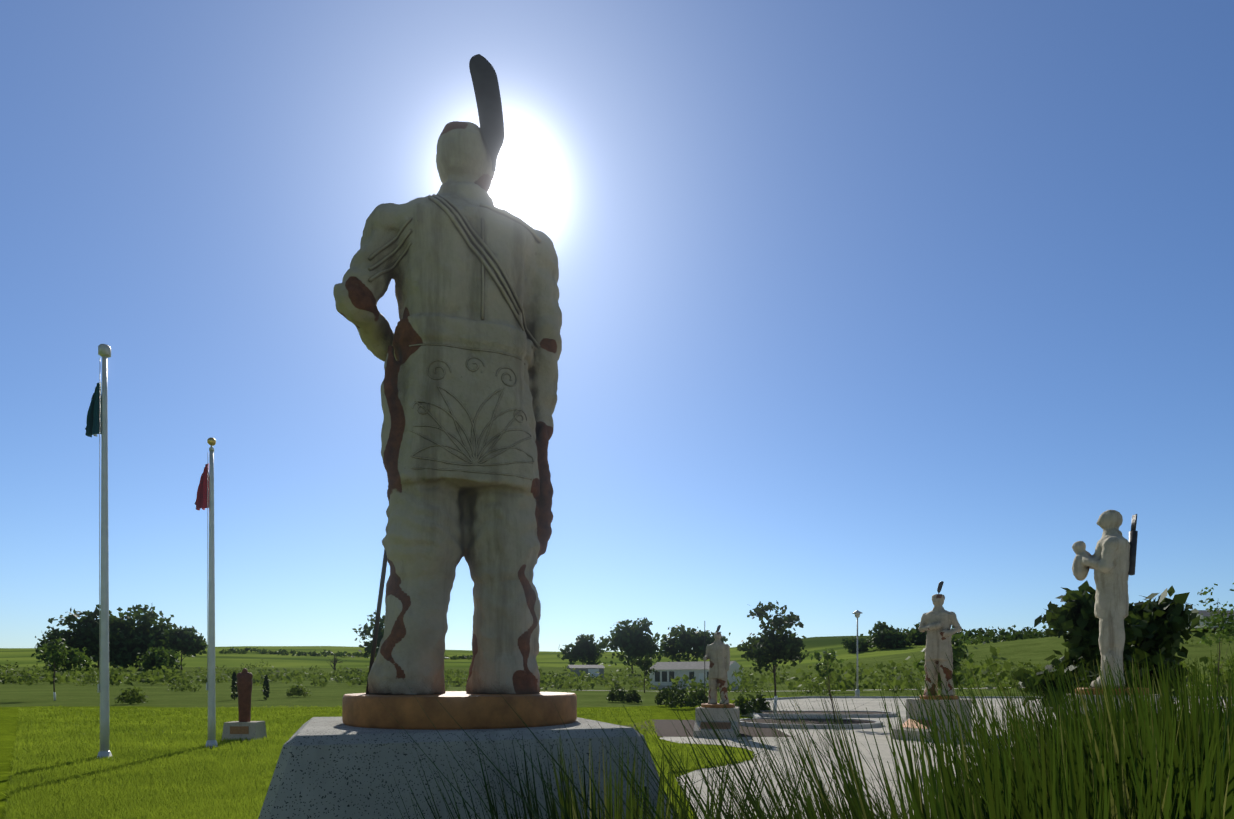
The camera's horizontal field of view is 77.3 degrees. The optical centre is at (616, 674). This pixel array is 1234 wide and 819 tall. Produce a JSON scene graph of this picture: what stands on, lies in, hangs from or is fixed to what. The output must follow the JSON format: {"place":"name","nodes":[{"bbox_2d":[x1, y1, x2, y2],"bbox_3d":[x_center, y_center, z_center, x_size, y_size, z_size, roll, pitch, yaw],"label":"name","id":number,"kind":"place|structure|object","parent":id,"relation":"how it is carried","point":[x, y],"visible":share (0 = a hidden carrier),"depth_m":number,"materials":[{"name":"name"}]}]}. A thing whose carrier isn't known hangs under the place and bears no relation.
{"place":"outdoors","nodes":[
{"label":"outdoors","id":0,"kind":"place"},
{"bbox_2d":[2,705,753,818],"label":"lawn grass","id":1,"kind":"structure","parent":0,"point":[73,778],"depth_m":12.83,"materials":[{"name":"green plant"}]},
{"bbox_2d":[0,629,1233,818],"bbox_3d":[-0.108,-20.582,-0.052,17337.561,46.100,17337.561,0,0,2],"label":"terrain","id":2,"kind":"structure","parent":0,"point":[331,694],"depth_m":127.53,"materials":[{"name":"green plant"}]},
{"bbox_2d":[40,637,69,699],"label":"young tree","id":3,"kind":"object","parent":2,"relation":"on","point":[56,655],"visible":1,"depth_m":46.04,"materials":[{"name":"green plant"}]},
{"bbox_2d":[35,626,82,654],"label":"tree","id":4,"kind":"object","parent":2,"relation":"on","point":[55,634],"visible":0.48,"depth_m":234.37,"materials":[{"name":"green plant"}]},
{"bbox_2d":[31,643,95,673],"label":"tree","id":5,"kind":"object","parent":2,"relation":"on","point":[78,657],"visible":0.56,"depth_m":187.84,"materials":[{"name":"green plant"}]},
{"bbox_2d":[46,604,138,668],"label":"tree","id":6,"kind":"object","parent":2,"relation":"on","point":[87,625],"visible":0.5,"depth_m":236.97,"materials":[{"name":"green plant"}]},
{"bbox_2d":[85,344,111,757],"bbox_3d":[-9.355,-2.226,14.002,0.508,7.542,0.400,0,0,2],"label":"flagpole","id":7,"kind":"object","parent":2,"relation":"on","point":[97,419],"visible":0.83,"depth_m":13.95,"materials":[{"name":"metal"}]},
{"bbox_2d":[87,604,184,669],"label":"tree","id":8,"kind":"object","parent":2,"relation":"on","point":[145,638],"visible":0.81,"depth_m":239.90,"materials":[{"name":"green plant"}]},
{"bbox_2d":[130,646,185,673],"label":"tree","id":9,"kind":"object","parent":2,"relation":"on","point":[158,658],"visible":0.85,"depth_m":190.91,"materials":[{"name":"green plant"}]},
{"bbox_2d":[161,625,206,670],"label":"tree","id":10,"kind":"object","parent":2,"relation":"on","point":[185,641],"visible":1,"depth_m":227.84,"materials":[{"name":"green plant"}]},
{"bbox_2d":[195,437,217,747],"bbox_3d":[-8.633,-1.734,16.311,0.523,6.557,0.400,0,0,2],"label":"flagpole","id":11,"kind":"object","parent":2,"relation":"on","point":[205,496],"visible":0.96,"depth_m":16.26,"materials":[{"name":"metal"}]},
{"bbox_2d":[231,672,237,699],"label":"conifer","id":12,"kind":"object","parent":2,"relation":"on","point":[234,683],"visible":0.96,"depth_m":46.83,"materials":[{"name":"green plant"}]},
{"bbox_2d":[222,721,266,740],"bbox_3d":[-8.808,1.329,18.246,0.800,0.430,0.620,0,0,-4],"label":"pedestal","id":13,"kind":"object","parent":2,"relation":"on","point":[244,730],"visible":0.82,"depth_m":17.96,"materials":[{"name":"stone"}]},
{"bbox_2d":[237,668,252,721],"bbox_3d":[-8.808,0.480,18.246,0.352,1.269,0.262,0,0,-10],"label":"red statue","id":14,"kind":"object","parent":13,"relation":"on","point":[244,682],"visible":1,"depth_m":18.14,"materials":[{"name":"stone"}]},
{"bbox_2d":[262,675,269,699],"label":"conifer","id":15,"kind":"object","parent":2,"relation":"on","point":[266,692],"visible":1,"depth_m":46.76,"materials":[{"name":"green plant"}]},
{"bbox_2d":[330,651,346,675],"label":"tree","id":16,"kind":"object","parent":2,"relation":"on","point":[334,661],"visible":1,"depth_m":202.38,"materials":[{"name":"green plant"}]},
{"bbox_2d":[352,611,384,656],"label":"tree","id":17,"kind":"object","parent":2,"relation":"on","point":[367,632],"visible":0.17,"depth_m":209.61,"materials":[{"name":"green plant"}]},
{"bbox_2d":[258,717,672,818],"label":"pedestal","id":18,"kind":"object","parent":2,"relation":"on","point":[331,768],"visible":0.71,"depth_m":2.54,"materials":[{"name":"grey stone"}]},
{"bbox_2d":[333,54,561,694],"bbox_3d":[-0.689,-1.185,3.210,0.921,2.555,0.509,0,0,-19],"label":"statue","id":19,"kind":"object","parent":18,"relation":"on","point":[468,351],"visible":1,"depth_m":3.03,"materials":[{"name":"stone"}]},
{"bbox_2d":[342,691,576,729],"bbox_3d":[-0.636,0.137,3.188,0.940,0.116,0.940,0,0,2],"label":"statue disc","id":20,"kind":"object","parent":18,"relation":"on","point":[464,709],"visible":0.94,"depth_m":2.77,"materials":[{"name":"brown stone"}]},
{"bbox_2d":[74,670,1014,703],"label":"bushes","id":21,"kind":"object","parent":2,"relation":"on","point":[297,690],"visible":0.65,"depth_m":54.45,"materials":[{"name":"green plant"}]},
{"bbox_2d":[557,634,609,664],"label":"tree","id":22,"kind":"object","parent":2,"relation":"on","point":[585,648],"visible":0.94,"depth_m":228.15,"materials":[{"name":"green plant"}]},
{"bbox_2d":[567,665,604,676],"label":"house","id":23,"kind":"structure","parent":2,"relation":"on","point":[592,669],"depth_m":182.66,"materials":[{"name":"grey"}]},
{"bbox_2d":[0,635,1233,692],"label":"brush band","id":24,"kind":"object","parent":2,"relation":"on","point":[30,677],"visible":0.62,"depth_m":111.14,"materials":[{"name":"green plant"}]},
{"bbox_2d":[598,618,665,673],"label":"tree","id":25,"kind":"object","parent":2,"relation":"on","point":[633,641],"visible":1,"depth_m":210.94,"materials":[{"name":"green plant"}]},
{"bbox_2d":[219,625,1066,659],"bbox_3d":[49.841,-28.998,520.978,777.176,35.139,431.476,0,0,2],"label":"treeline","id":26,"kind":"object","parent":2,"relation":"on","point":[991,634],"visible":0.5,"depth_m":642.91,"materials":[{"name":"green plant"}]},
{"bbox_2d":[632,656,657,692],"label":"young tree","id":27,"kind":"object","parent":2,"relation":"on","point":[641,664],"visible":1,"depth_m":73.46,"materials":[{"name":"green plant"}]},
{"bbox_2d":[606,684,771,714],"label":"shrubs","id":28,"kind":"object","parent":2,"relation":"on","point":[667,694],"visible":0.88,"depth_m":34.59,"materials":[{"name":"green plant"}]},
{"bbox_2d":[656,624,731,661],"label":"tree","id":29,"kind":"object","parent":2,"relation":"on","point":[688,642],"visible":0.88,"depth_m":216.12,"materials":[{"name":"green plant"}]},
{"bbox_2d":[649,661,743,689],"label":"mobile home","id":30,"kind":"object","parent":2,"relation":"on","point":[665,674],"visible":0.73,"depth_m":123.65,"materials":[{"name":"white"}]},
{"bbox_2d":[624,719,791,736],"bbox_3d":[2.247,1.536,22.733,4.800,0.001,7.300,0,0,2],"label":"mulch bed","id":31,"kind":"object","parent":2,"relation":"on","point":[667,728],"visible":0.5,"depth_m":21.59,"materials":[{"name":"brown soil"}]},
{"bbox_2d":[693,706,739,737],"bbox_3d":[2.546,1.194,19.601,1.050,0.700,1.600,0,0,12],"label":"pedestal","id":32,"kind":"object","parent":31,"relation":"on","point":[726,724],"visible":0.72,"depth_m":19.26,"materials":[{"name":"stone"}]},
{"bbox_2d":[701,703,734,707],"bbox_3d":[2.602,0.799,19.870,0.860,0.090,0.860,0,0,2],"label":"disc","id":33,"kind":"object","parent":32,"relation":"on","point":[717,705],"visible":0.88,"depth_m":19.50,"materials":[{"name":"brown stone"}]},
{"bbox_2d":[703,621,729,703],"bbox_3d":[2.574,-0.307,19.820,0.652,2.144,0.442,0,0,22],"label":"statue","id":34,"kind":"object","parent":33,"relation":"on","point":[718,653],"visible":0.96,"depth_m":19.75,"materials":[{"name":"stone"}]},
{"bbox_2d":[841,637,872,652],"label":"tree","id":35,"kind":"object","parent":2,"relation":"on","point":[849,644],"visible":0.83,"depth_m":510.31,"materials":[{"name":"green plant"}]},
{"bbox_2d":[860,621,916,648],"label":"tree","id":36,"kind":"object","parent":2,"relation":"on","point":[884,636],"visible":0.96,"depth_m":505.49,"materials":[{"name":"green plant"}]},
{"bbox_2d":[902,622,926,645],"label":"tree","id":37,"kind":"object","parent":2,"relation":"on","point":[918,637],"visible":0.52,"depth_m":527.47,"materials":[{"name":"green plant"}]},
{"bbox_2d":[1186,610,1233,628],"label":"hill house","id":38,"kind":"structure","parent":2,"relation":"on","point":[1205,612],"depth_m":224.96,"materials":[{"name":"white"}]},
{"bbox_2d":[0,0,1233,651],"label":"sky","id":39,"kind":"structure","parent":0,"point":[866,306],"materials":[{"name":"blue"}]},
{"bbox_2d":[587,685,1210,691],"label":"road","id":40,"kind":"structure","parent":0,"point":[822,690],"depth_m":108.49,"materials":[{"name":"grey asphalt"}]},
{"bbox_2d":[660,698,1225,818],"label":"plaza paving","id":41,"kind":"structure","parent":0,"point":[863,704],"depth_m":15.66,"materials":[{"name":"concrete"}]},
{"bbox_2d":[737,600,809,712],"bbox_3d":[5.772,-0.627,28.712,2.465,4.350,2.955,0,0,21],"label":"tree","id":42,"kind":"object","parent":41,"relation":"on","point":[782,645],"visible":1,"depth_m":28.45,"materials":[{"name":"green plant"}]},
{"bbox_2d":[379,644,1233,818],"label":"ornamental grass","id":43,"kind":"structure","parent":41,"relation":"on","point":[1145,759],"depth_m":1.36,"materials":[{"name":"green plant"}]},
{"bbox_2d":[740,719,874,723],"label":"mulch island","id":44,"kind":"structure","parent":41,"relation":"on","point":[807,721],"depth_m":23.76,"materials":[{"name":"brown soil"}]},
{"bbox_2d":[809,648,843,721],"bbox_3d":[6.335,0.367,23.469,1.161,2.362,0.962,0,0,2],"label":"leaning sapling","id":45,"kind":"object","parent":44,"relation":"on","point":[828,656],"visible":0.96,"depth_m":23.39,"materials":[{"name":"green plant"}]},
{"bbox_2d":[761,711,886,713],"bbox_3d":[7.557,1.492,29.011,5.600,0.095,2.600,0,0,2],"label":"bench","id":46,"kind":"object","parent":41,"relation":"on","point":[803,712],"depth_m":29.41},
{"bbox_2d":[892,699,971,741],"bbox_3d":[7.547,1.069,18.495,1.600,0.950,1.050,0,0,-33],"label":"pedestal","id":47,"kind":"object","parent":41,"relation":"on","point":[913,705],"visible":0.38,"depth_m":18.25,"materials":[{"name":"stone"}]},
{"bbox_2d":[920,695,957,699],"bbox_3d":[7.778,0.549,18.645,0.860,0.090,0.860,0,0,2],"label":"disc","id":48,"kind":"object","parent":47,"relation":"on","point":[939,696],"visible":0.54,"depth_m":18.29,"materials":[{"name":"brown stone"}]},
{"bbox_2d":[918,581,961,695],"bbox_3d":[7.764,-0.869,18.583,0.977,2.774,0.541,0,0,42],"label":"statue","id":49,"kind":"object","parent":48,"relation":"on","point":[937,621],"visible":0.92,"depth_m":18.48,"materials":[{"name":"stone"}]},
{"bbox_2d":[913,633,973,689],"bbox_3d":[8.975,0.126,21.337,1.600,2.843,1.553,0,0,2],"label":"shrub","id":50,"kind":"object","parent":41,"relation":"on","point":[958,651],"visible":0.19,"depth_m":21.03,"materials":[{"name":"green plant"}]},
{"bbox_2d":[740,696,1231,728],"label":"kerb stones","id":51,"kind":"object","parent":41,"relation":"on","point":[876,724],"visible":0.56,"depth_m":27.61,"materials":[{"name":"concrete"}]},
{"bbox_2d":[1011,580,1153,722],"bbox_3d":[8.144,-0.049,13.302,1.822,3.196,1.958,0,0,-21],"label":"shrub","id":52,"kind":"object","parent":41,"relation":"on","point":[1076,618],"visible":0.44,"depth_m":13.09,"materials":[{"name":"green plant"}]},
{"bbox_2d":[1063,694,1159,730],"bbox_3d":[6.596,0.909,10.790,1.600,1.270,1.050,0,0,37],"label":"pedestal","id":53,"kind":"object","parent":41,"relation":"on","point":[1101,701],"depth_m":10.29,"materials":[{"name":"stone"}]},
{"bbox_2d":[1075,688,1148,694],"bbox_3d":[6.816,0.230,10.625,0.860,0.090,0.860,0,0,2],"label":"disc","id":54,"kind":"object","parent":53,"relation":"on","point":[1110,694],"visible":0.21,"depth_m":10.34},
{"bbox_2d":[1072,510,1137,687],"bbox_3d":[6.788,-1.037,10.646,0.720,2.470,0.689,0,0,-13],"label":"statue","id":55,"kind":"object","parent":54,"relation":"on","point":[1111,561],"visible":0.92,"depth_m":10.42,"materials":[{"name":"stone"}]},
{"bbox_2d":[1128,586,1205,697],"bbox_3d":[9.383,0.001,13.780,1.763,3.090,2.132,0,0,18],"label":"shrub","id":56,"kind":"object","parent":41,"relation":"on","point":[1170,621],"visible":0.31,"depth_m":13.29,"materials":[{"name":"green plant"}]},
{"bbox_2d":[1192,583,1233,694],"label":"young tree","id":57,"kind":"object","parent":41,"relation":"on","point":[1217,620],"visible":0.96,"depth_m":40.35,"materials":[{"name":"green plant"}]},
{"label":"sidewalk","id":58,"kind":"structure","parent":0,"visible":0},
{"bbox_2d":[852,610,861,695],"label":"lamp post","id":59,"kind":"object","parent":58,"relation":"on","point":[857,613],"visible":0.94,"depth_m":52.32,"materials":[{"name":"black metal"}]}
]}

